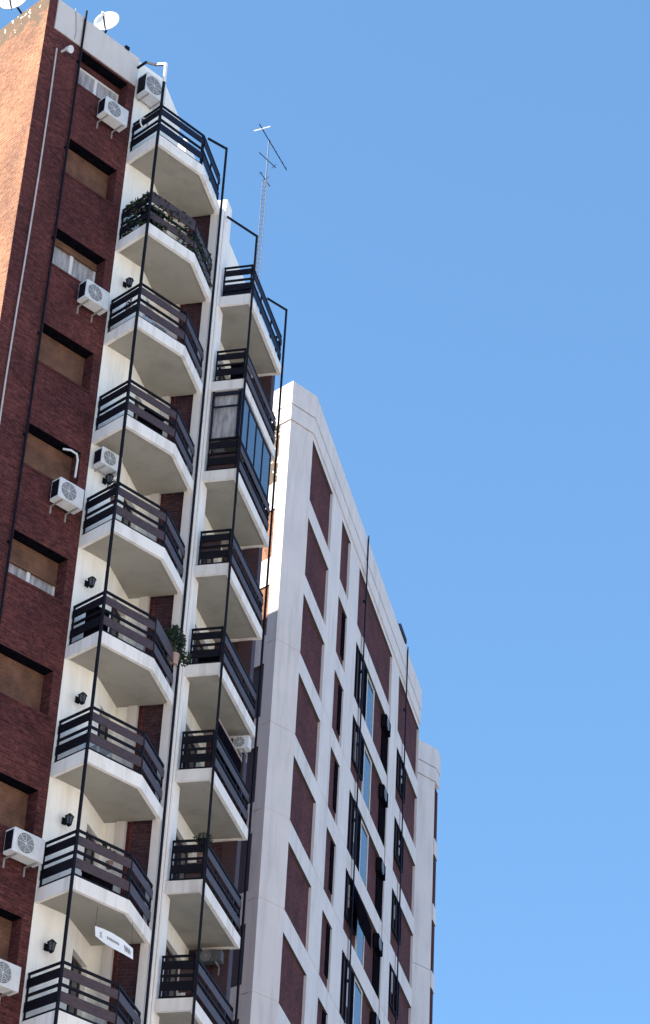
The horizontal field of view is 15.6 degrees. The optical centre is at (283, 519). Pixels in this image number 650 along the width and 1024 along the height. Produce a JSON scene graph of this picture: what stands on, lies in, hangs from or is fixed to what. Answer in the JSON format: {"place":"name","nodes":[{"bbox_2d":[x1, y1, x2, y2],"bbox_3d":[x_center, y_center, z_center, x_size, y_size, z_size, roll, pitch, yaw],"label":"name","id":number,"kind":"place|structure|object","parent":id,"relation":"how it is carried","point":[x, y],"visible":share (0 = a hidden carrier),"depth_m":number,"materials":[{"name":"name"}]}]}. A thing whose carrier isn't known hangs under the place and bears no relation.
{"place":"outdoors","nodes":[
{"label":"outdoors","id":0,"kind":"place"},
{"bbox_2d":[83,606,108,636],"bbox_3d":[-3.984,2.290,50.443,0.324,0.820,0.444,-26,-44,37],"label":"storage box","id":1,"kind":"object","parent":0,"point":[96,628],"visible":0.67,"depth_m":50.40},
{"bbox_2d":[81,870,112,889],"bbox_3d":[-3.720,7.248,47.380,0.324,0.420,0.624,-26,-44,37],"label":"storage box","id":2,"kind":"object","parent":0,"point":[97,880],"visible":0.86,"depth_m":47.26,"materials":[{"name":"black"}]},
{"bbox_2d":[84,731,112,757],"bbox_3d":[-3.829,4.789,49.174,0.450,0.880,0.440,-26,-44,37],"label":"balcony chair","id":3,"kind":"object","parent":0,"point":[98,749],"visible":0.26,"depth_m":49.12,"materials":[{"name":"plastic"}]},
{"bbox_2d":[137,409,163,434],"bbox_3d":[-3.028,-2.094,53.683,0.324,0.600,0.574,-26,-44,37],"label":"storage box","id":4,"kind":"object","parent":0,"point":[150,425],"visible":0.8,"depth_m":53.59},
{"bbox_2d":[142,315,167,332],"bbox_3d":[-3.024,-4.421,55.501,0.450,0.880,0.440,-26,-44,37],"label":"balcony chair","id":5,"kind":"object","parent":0,"point":[154,323],"visible":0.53,"depth_m":55.45,"materials":[{"name":"plastic"}]},
{"bbox_2d":[230,365,242,378],"bbox_3d":[-1.175,-3.659,61.369,0.374,0.700,0.324,-5,-35,14],"label":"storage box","id":6,"kind":"object","parent":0,"point":[236,375],"visible":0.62,"depth_m":61.25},
{"bbox_2d":[0,0,649,1023],"label":"sky","id":7,"kind":"structure","parent":0,"point":[455,247],"materials":[{"name":"blue"}]},
{"label":"ground","id":8,"kind":"structure","parent":0,"visible":0},
{"bbox_2d":[0,0,287,1023],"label":"apartment building","id":9,"kind":"structure","parent":8,"relation":"on","point":[172,532],"depth_m":54.10,"materials":[{"name":"brick"}]},
{"bbox_2d":[0,959,20,998],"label":"air conditioner","id":10,"kind":"object","parent":9,"relation":"attached to","point":[10,974],"visible":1,"depth_m":45.45,"materials":[{"name":"metal"}]},
{"bbox_2d":[0,908,21,960],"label":"window","id":11,"kind":"structure","parent":9,"relation":"in","point":[6,917],"depth_m":46.69,"materials":[{"name":"paint"}]},
{"bbox_2d":[0,0,25,13],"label":"satellite dish","id":12,"kind":"object","parent":9,"relation":"on","point":[8,4],"visible":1,"depth_m":59.29,"materials":[{"name":"metal"}]},
{"bbox_2d":[0,772,37,829],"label":"window","id":13,"kind":"structure","parent":9,"relation":"in","point":[14,794],"depth_m":48.08,"materials":[{"name":"paint"}]},
{"bbox_2d":[2,827,44,876],"bbox_3d":[-5.194,6.604,47.085,0.431,0.740,0.809,-26,-44,37],"label":"air conditioner","id":14,"kind":"object","parent":9,"relation":"attached to","point":[24,847],"visible":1,"depth_m":46.97,"materials":[{"name":"metal"}]},
{"bbox_2d":[0,644,52,718],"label":"window","id":15,"kind":"structure","parent":9,"relation":"in","point":[21,677],"depth_m":49.47,"materials":[{"name":"paint"}]},
{"bbox_2d":[0,48,57,420],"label":"drainpipe","id":16,"kind":"object","parent":9,"relation":"attached to","point":[9,355],"visible":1,"depth_m":54.20,"materials":[{"name":"grey metal"}]},
{"bbox_2d":[8,529,66,603],"bbox_3d":[-5.362,1.063,50.771,0.420,1.150,1.560,-26,-44,37],"label":"window","id":17,"kind":"structure","parent":9,"relation":"in","point":[32,563],"depth_m":50.99,"materials":[{"name":"paint"}]},
{"bbox_2d":[0,10,87,623],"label":"drainpipe","id":18,"kind":"object","parent":9,"relation":"attached to","point":[53,237],"visible":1,"depth_m":53.33,"materials":[{"name":"grey metal"}]},
{"bbox_2d":[43,939,56,953],"bbox_3d":[-4.603,8.423,46.830,0.284,0.294,0.199,-26,-44,37],"label":"wall lantern","id":19,"kind":"object","parent":9,"relation":"attached to","point":[49,946],"depth_m":46.78,"materials":[{"name":"black paint"}]},
{"bbox_2d":[23,423,80,481],"bbox_3d":[-5.205,-1.267,52.317,0.420,1.150,1.560,-26,-44,37],"label":"window","id":20,"kind":"structure","parent":9,"relation":"in","point":[45,455],"depth_m":52.52,"materials":[{"name":"paint"}]},
{"bbox_2d":[38,323,92,393],"bbox_3d":[-5.047,-3.596,53.863,0.420,1.150,1.560,-26,-44,37],"label":"window","id":21,"kind":"structure","parent":9,"relation":"in","point":[60,354],"depth_m":54.08,"materials":[{"name":"paint"}]},
{"bbox_2d":[49,477,84,521],"bbox_3d":[-4.762,-0.418,51.694,0.431,0.740,0.709,-26,-44,37],"label":"air conditioner","id":22,"kind":"object","parent":9,"relation":"attached to","point":[67,495],"visible":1,"depth_m":51.58,"materials":[{"name":"metal"}]},
{"bbox_2d":[61,45,73,52],"bbox_3d":[-5.235,-11.365,57.603,0.332,0.207,0.196,-26,-44,37],"label":"floodlight","id":23,"kind":"object","parent":9,"relation":"attached to","point":[69,48],"visible":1,"depth_m":57.54,"materials":[{"name":"plastic"}]},
{"bbox_2d":[61,813,74,826],"bbox_3d":[-4.397,6.132,48.410,0.284,0.294,0.199,-26,-44,37],"label":"wall lantern","id":24,"kind":"object","parent":9,"relation":"attached to","point":[67,820],"depth_m":48.36,"materials":[{"name":"black paint"}]},
{"bbox_2d":[63,448,78,477],"bbox_3d":[-4.735,-1.265,52.546,0.382,0.698,0.094,14,-35,-15],"label":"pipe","id":25,"kind":"object","parent":9,"relation":"attached to","point":[77,460],"visible":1,"depth_m":52.62,"materials":[{"name":"plastic"}]},
{"bbox_2d":[66,955,81,1014],"bbox_3d":[-4.322,9.691,47.681,0.060,1.900,0.940,-5,-35,14],"label":"window","id":26,"kind":"structure","parent":9,"relation":"in","point":[71,1009],"depth_m":48.06,"materials":[{"name":"grey glass"}]},
{"bbox_2d":[52,228,104,282],"bbox_3d":[-4.889,-5.925,55.409,0.420,1.150,1.560,-26,-44,37],"label":"window","id":27,"kind":"structure","parent":9,"relation":"in","point":[71,257],"depth_m":55.66,"materials":[{"name":"paint"}]},
{"bbox_2d":[75,692,86,704],"bbox_3d":[-4.259,3.773,49.950,0.284,0.294,0.199,-26,-44,37],"label":"wall lantern","id":28,"kind":"object","parent":9,"relation":"attached to","point":[81,698],"depth_m":49.90,"materials":[{"name":"black paint"}]},
{"bbox_2d":[81,830,94,875],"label":"window","id":29,"kind":"structure","parent":9,"relation":"in","point":[87,851],"depth_m":49.70,"materials":[{"name":"grey glass"}]},
{"bbox_2d":[84,576,95,587],"bbox_3d":[-4.184,1.368,51.444,0.284,0.294,0.199,-26,-44,37],"label":"wall lantern","id":30,"kind":"object","parent":9,"relation":"attached to","point":[90,582],"depth_m":51.40,"materials":[{"name":"black paint"}]},
{"bbox_2d":[65,139,116,206],"bbox_3d":[-4.731,-8.254,56.955,0.420,1.150,1.560,-26,-44,37],"label":"window","id":31,"kind":"structure","parent":9,"relation":"in","point":[82,166],"depth_m":57.19,"materials":[{"name":"paint"}]},
{"bbox_2d":[76,279,109,322],"bbox_3d":[-4.435,-5.026,54.770,0.431,0.740,0.709,-26,-44,37],"label":"air conditioner","id":32,"kind":"object","parent":9,"relation":"attached to","point":[93,297],"visible":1,"depth_m":54.66,"materials":[{"name":"metal"}]},
{"bbox_2d":[77,51,126,102],"bbox_3d":[-4.569,-10.641,58.539,0.420,1.169,1.560,-26,-44,37],"label":"window","id":33,"kind":"structure","parent":9,"relation":"in","point":[87,82],"depth_m":58.77,"materials":[{"name":"glass"}]},
{"bbox_2d":[97,713,107,739],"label":"window","id":34,"kind":"structure","parent":9,"relation":"in","point":[100,727],"depth_m":51.29,"materials":[{"name":"grey glass"}]},
{"bbox_2d":[94,11,118,32],"bbox_3d":[-4.514,-12.457,59.629,0.564,1.020,0.524,-26,-44,37],"label":"satellite dish","id":35,"kind":"object","parent":9,"relation":"on","point":[105,21],"visible":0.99,"depth_m":59.83,"materials":[{"name":"metal"}]},
{"bbox_2d":[93,446,122,477],"bbox_3d":[-3.988,-1.178,53.132,0.431,0.660,0.609,-26,-44,37],"label":"air conditioner","id":36,"kind":"object","parent":9,"relation":"attached to","point":[105,461],"visible":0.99,"depth_m":53.01,"materials":[{"name":"metal"}]},
{"bbox_2d":[102,473,113,484],"bbox_3d":[-3.922,-0.889,53.070,0.284,0.294,0.199,-26,-44,37],"label":"wall lantern","id":37,"kind":"object","parent":9,"relation":"attached to","point":[108,478],"depth_m":53.02,"materials":[{"name":"black paint"}]},
{"bbox_2d":[99,844,117,869],"bbox_3d":[-3.598,6.703,47.783,0.212,0.566,0.497,-26,-44,37],"label":"potted plant","id":38,"kind":"object","parent":9,"relation":"on","point":[109,862],"visible":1,"depth_m":47.76,"materials":[{"name":"green plant"}]},
{"bbox_2d":[96,96,128,138],"bbox_3d":[-4.208,-9.773,57.809,0.431,0.740,0.749,-26,-44,37],"label":"air conditioner","id":39,"kind":"object","parent":9,"relation":"attached to","point":[113,114],"visible":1,"depth_m":57.70,"materials":[{"name":"metal"}]},
{"bbox_2d":[107,479,119,503],"bbox_3d":[-3.712,-0.640,52.047,0.375,0.578,0.287,-26,-44,37],"label":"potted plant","id":40,"kind":"object","parent":9,"relation":"on","point":[112,497],"visible":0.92,"depth_m":52.09,"materials":[{"name":"green plant"}]},
{"bbox_2d":[95,907,132,958],"bbox_3d":[-3.357,8.213,47.177,1.021,0.790,0.083,31,-42,-34],"label":"banner","id":41,"kind":"object","parent":9,"relation":"hanging from","point":[114,941],"visible":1,"depth_m":47.09,"materials":[{"name":"fabric"}]},
{"bbox_2d":[109,608,120,636],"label":"window","id":42,"kind":"structure","parent":9,"relation":"in","point":[113,610],"depth_m":52.83,"materials":[{"name":"grey glass"}]},
{"bbox_2d":[121,498,131,526],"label":"window","id":43,"kind":"structure","parent":9,"relation":"in","point":[123,520],"depth_m":54.34,"materials":[{"name":"grey glass"}]},
{"bbox_2d":[123,277,133,287],"bbox_3d":[-3.669,-5.586,56.111,0.284,0.294,0.199,-26,-44,37],"label":"wall lantern","id":44,"kind":"object","parent":9,"relation":"attached to","point":[128,283],"depth_m":56.06,"materials":[{"name":"black paint"}]},
{"bbox_2d":[129,190,147,212],"bbox_3d":[-3.448,-7.530,56.837,1.023,0.500,0.512,-26,-44,37],"label":"potted plant","id":45,"kind":"object","parent":9,"relation":"on","point":[138,198],"visible":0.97,"depth_m":56.76,"materials":[{"name":"green plant"}]},
{"bbox_2d":[140,117,147,128],"bbox_3d":[-3.428,-9.731,58.282,0.044,0.338,0.278,-26,-44,37],"label":"hose coil","id":46,"kind":"object","parent":9,"relation":"hanging from","point":[141,118],"visible":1,"depth_m":58.20,"materials":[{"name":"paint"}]},
{"bbox_2d":[136,72,166,109],"bbox_3d":[-3.365,-10.620,59.345,0.491,0.860,0.694,-26,-44,37],"label":"air conditioner","id":47,"kind":"object","parent":9,"relation":"attached to","point":[149,88],"visible":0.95,"depth_m":59.20,"materials":[{"name":"metal"}]},
{"bbox_2d":[140,204,164,230],"bbox_3d":[-3.143,-7.052,56.476,0.324,0.720,0.524,-26,-44,37],"label":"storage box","id":48,"kind":"object","parent":9,"relation":"on","point":[151,220],"visible":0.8,"depth_m":56.44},
{"bbox_2d":[122,192,212,287],"bbox_3d":[-2.517,-6.698,57.253,1.031,1.107,2.887,-26,-44,37],"label":"climbing plant","id":49,"kind":"object","parent":9,"relation":"attached to","point":[128,221],"visible":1,"depth_m":56.66,"materials":[{"name":"green plant"}]},
{"bbox_2d":[162,946,177,995],"bbox_3d":[-2.697,10.776,54.203,0.060,1.980,1.400,-5,-35,14],"label":"window","id":50,"kind":"structure","parent":9,"relation":"in","point":[172,971],"depth_m":54.61,"materials":[{"name":"grey glass"}]},
{"bbox_2d":[158,624,191,666],"bbox_3d":[-2.405,2.800,52.450,0.644,0.987,0.779,-26,-44,37],"label":"hanging plant","id":51,"kind":"object","parent":9,"relation":"hanging from","point":[174,632],"visible":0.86,"depth_m":52.31,"materials":[{"name":"green plant"}]},
{"bbox_2d":[172,835,187,878],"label":"window","id":52,"kind":"structure","parent":9,"relation":"in","point":[180,855],"depth_m":56.18,"materials":[{"name":"grey glass"}]},
{"bbox_2d":[182,730,196,767],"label":"window","id":53,"kind":"structure","parent":9,"relation":"in","point":[184,765],"depth_m":57.72,"materials":[{"name":"grey glass"}]},
{"bbox_2d":[192,631,203,662],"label":"window","id":54,"kind":"structure","parent":9,"relation":"in","point":[195,660],"depth_m":59.21,"materials":[{"name":"grey glass"}]},
{"bbox_2d":[192,832,212,860],"bbox_3d":[-1.811,7.356,53.662,0.483,0.572,0.461,-26,-44,37],"label":"potted plant","id":55,"kind":"object","parent":9,"relation":"on","point":[199,854],"visible":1,"depth_m":53.67,"materials":[{"name":"green plant"}]},
{"bbox_2d":[201,558,213,563],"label":"window","id":56,"kind":"structure","parent":9,"relation":"in","point":[203,560],"depth_m":60.97,"materials":[{"name":"glass"}]},
{"bbox_2d":[196,950,223,974],"bbox_3d":[-1.715,10.316,55.258,0.629,0.500,0.352,-5,-35,14],"label":"air conditioner","id":57,"kind":"object","parent":9,"relation":"attached to","point":[211,957],"visible":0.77,"depth_m":55.18,"materials":[{"name":"metal"}]},
{"bbox_2d":[217,363,225,379],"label":"window","id":58,"kind":"structure","parent":9,"relation":"in","point":[218,377],"depth_m":63.86,"materials":[{"name":"grey glass"}]},
{"bbox_2d":[216,719,241,790],"bbox_3d":[-1.319,5.644,56.483,0.060,0.930,2.100,-5,-35,14],"label":"balcony railing","id":59,"kind":"object","parent":9,"relation":"attached to","point":[229,746],"visible":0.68,"depth_m":56.53,"materials":[{"name":"metal"}]},
{"bbox_2d":[233,736,251,762],"bbox_3d":[-1.012,5.624,58.168,0.409,0.560,0.372,-5,-35,14],"label":"air conditioner","id":60,"kind":"object","parent":9,"relation":"attached to","point":[242,744],"visible":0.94,"depth_m":58.09,"materials":[{"name":"metal"}]},
{"bbox_2d":[253,124,286,305],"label":"antenna mast","id":61,"kind":"object","parent":9,"relation":"on","point":[265,178],"visible":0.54,"depth_m":68.85,"materials":[{"name":"metal"}]},
{"bbox_2d":[229,381,440,1023],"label":"apartment tower","id":62,"kind":"structure","parent":8,"relation":"on","point":[296,946],"depth_m":75.51,"materials":[{"name":"concrete"}]},
{"bbox_2d":[231,924,245,987],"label":"window","id":63,"kind":"structure","parent":62,"relation":"in","point":[235,963],"depth_m":65.94,"materials":[{"name":"black glass"}]},
{"bbox_2d":[238,834,251,893],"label":"window","id":64,"kind":"structure","parent":62,"relation":"in","point":[242,866],"depth_m":67.58,"materials":[{"name":"glass"}]},
{"bbox_2d":[245,748,257,803],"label":"window","id":65,"kind":"structure","parent":62,"relation":"in","point":[248,783],"depth_m":69.25,"materials":[{"name":"glass"}]},
{"bbox_2d":[251,664,263,718],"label":"window","id":66,"kind":"structure","parent":62,"relation":"in","point":[256,671],"depth_m":70.83,"materials":[{"name":"glass"}]},
{"bbox_2d":[322,1010,325,1023],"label":"slot window","id":67,"kind":"structure","parent":62,"relation":"in","point":[323,1013],"depth_m":71.24,"materials":[{"name":"black glass"}]},
{"bbox_2d":[324,923,329,978],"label":"slot window","id":68,"kind":"structure","parent":62,"relation":"in","point":[327,947],"depth_m":72.45,"materials":[{"name":"black glass"}]},
{"bbox_2d":[328,840,334,894],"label":"slot window","id":69,"kind":"structure","parent":62,"relation":"in","point":[332,845],"depth_m":74.00,"materials":[{"name":"black glass"}]},
{"bbox_2d":[333,761,337,812],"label":"slot window","id":70,"kind":"structure","parent":62,"relation":"in","point":[336,766],"depth_m":75.54,"materials":[{"name":"black glass"}]},
{"bbox_2d":[336,685,341,735],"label":"slot window","id":71,"kind":"structure","parent":62,"relation":"in","point":[339,689],"depth_m":77.11,"materials":[{"name":"black glass"}]},
{"bbox_2d":[340,612,345,660],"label":"slot window","id":72,"kind":"structure","parent":62,"relation":"in","point":[343,616],"depth_m":78.61,"materials":[{"name":"black glass"}]},
{"bbox_2d":[339,953,354,1023],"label":"window","id":73,"kind":"structure","parent":62,"relation":"in","point":[345,964],"depth_m":74.61,"materials":[{"name":"black glass"}]},
{"bbox_2d":[344,871,356,935],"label":"window","id":74,"kind":"structure","parent":62,"relation":"in","point":[348,881],"depth_m":76.23,"materials":[{"name":"black glass"}]},
{"bbox_2d":[347,793,360,871],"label":"window","id":75,"kind":"structure","parent":62,"relation":"in","point":[352,805],"depth_m":77.73,"materials":[{"name":"black glass"}]},
{"bbox_2d":[346,536,368,1023],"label":"drainpipe","id":76,"kind":"object","parent":62,"relation":"attached to","point":[355,819],"visible":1,"depth_m":78.25,"materials":[{"name":"black metal"}]},
{"bbox_2d":[353,977,361,1023],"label":"window","id":77,"kind":"structure","parent":62,"relation":"in","point":[357,1003],"depth_m":76.30,"materials":[{"name":"glass"}]},
{"bbox_2d":[351,718,364,780],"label":"window","id":78,"kind":"structure","parent":62,"relation":"in","point":[355,729],"depth_m":79.40,"materials":[{"name":"black paint"}]},
{"bbox_2d":[355,917,364,966],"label":"window","id":79,"kind":"structure","parent":62,"relation":"in","point":[359,938],"depth_m":77.45,"materials":[{"name":"glass"}]},
{"bbox_2d":[354,646,367,719],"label":"window","id":80,"kind":"structure","parent":62,"relation":"in","point":[358,661],"depth_m":80.81,"materials":[{"name":"black glass"}]},
{"bbox_2d":[352,881,370,948],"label":"awning","id":81,"kind":"object","parent":62,"relation":"attached to","point":[364,923],"visible":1,"depth_m":76.64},
{"bbox_2d":[359,819,368,888],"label":"window","id":82,"kind":"structure","parent":62,"relation":"in","point":[364,838],"depth_m":79.24,"materials":[{"name":"glass"}]},
{"bbox_2d":[361,745,371,812],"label":"window","id":83,"kind":"structure","parent":62,"relation":"in","point":[366,783],"depth_m":80.77,"materials":[{"name":"glass"}]},
{"bbox_2d":[365,673,374,739],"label":"window","id":84,"kind":"structure","parent":62,"relation":"in","point":[370,691],"depth_m":82.34,"materials":[{"name":"glass"}]},
{"bbox_2d":[370,1012,379,1023],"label":"air conditioner","id":85,"kind":"object","parent":62,"relation":"attached to","point":[374,1018],"visible":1,"depth_m":78.23,"materials":[{"name":"metal"}]},
{"bbox_2d":[372,949,379,998],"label":"slot window","id":86,"kind":"structure","parent":62,"relation":"in","point":[376,960],"depth_m":79.67,"materials":[{"name":"black glass"}]},
{"bbox_2d":[373,933,382,956],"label":"air conditioner","id":87,"kind":"object","parent":62,"relation":"attached to","point":[377,944],"visible":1,"depth_m":79.80,"materials":[{"name":"metal"}]},
{"bbox_2d":[375,873,382,921],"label":"slot window","id":88,"kind":"structure","parent":62,"relation":"in","point":[379,884],"depth_m":81.22,"materials":[{"name":"black glass"}]},
{"bbox_2d":[376,857,385,880],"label":"air conditioner","id":89,"kind":"object","parent":62,"relation":"attached to","point":[380,868],"visible":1,"depth_m":81.34,"materials":[{"name":"metal"}]},
{"bbox_2d":[378,800,385,845],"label":"slot window","id":90,"kind":"structure","parent":62,"relation":"in","point":[382,811],"depth_m":82.78,"materials":[{"name":"black glass"}]},
{"bbox_2d":[379,784,387,807],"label":"air conditioner","id":91,"kind":"object","parent":62,"relation":"attached to","point":[383,796],"visible":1,"depth_m":82.90,"materials":[{"name":"metal"}]},
{"bbox_2d":[380,729,387,774],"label":"slot window","id":92,"kind":"structure","parent":62,"relation":"in","point":[384,741],"depth_m":84.31,"materials":[{"name":"black glass"}]},
{"bbox_2d":[381,714,390,737],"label":"air conditioner","id":93,"kind":"object","parent":62,"relation":"attached to","point":[385,725],"visible":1,"depth_m":84.43,"materials":[{"name":"metal"}]},
{"bbox_2d":[388,965,399,1019],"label":"window","id":94,"kind":"structure","parent":62,"relation":"in","point":[392,976],"depth_m":82.29,"materials":[{"name":"black paint"}]},
{"bbox_2d":[391,891,401,944],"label":"window","id":95,"kind":"structure","parent":62,"relation":"in","point":[395,904],"depth_m":83.88,"materials":[{"name":"black glass"}]},
{"bbox_2d":[393,819,403,872],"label":"window","id":96,"kind":"structure","parent":62,"relation":"in","point":[397,832],"depth_m":85.43,"materials":[{"name":"black glass"}]},
{"bbox_2d":[396,750,405,802],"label":"window","id":97,"kind":"structure","parent":62,"relation":"in","point":[399,763],"depth_m":86.95,"materials":[{"name":"black glass"}]},
{"bbox_2d":[394,647,408,1023],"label":"drainpipe","id":98,"kind":"object","parent":62,"relation":"attached to","point":[400,846],"visible":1,"depth_m":85.54,"materials":[{"name":"black metal"}]},
{"bbox_2d":[398,623,406,643],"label":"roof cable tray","id":99,"kind":"object","parent":62,"relation":"attached to","point":[402,632],"visible":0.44,"depth_m":89.14,"materials":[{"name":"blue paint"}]}
]}

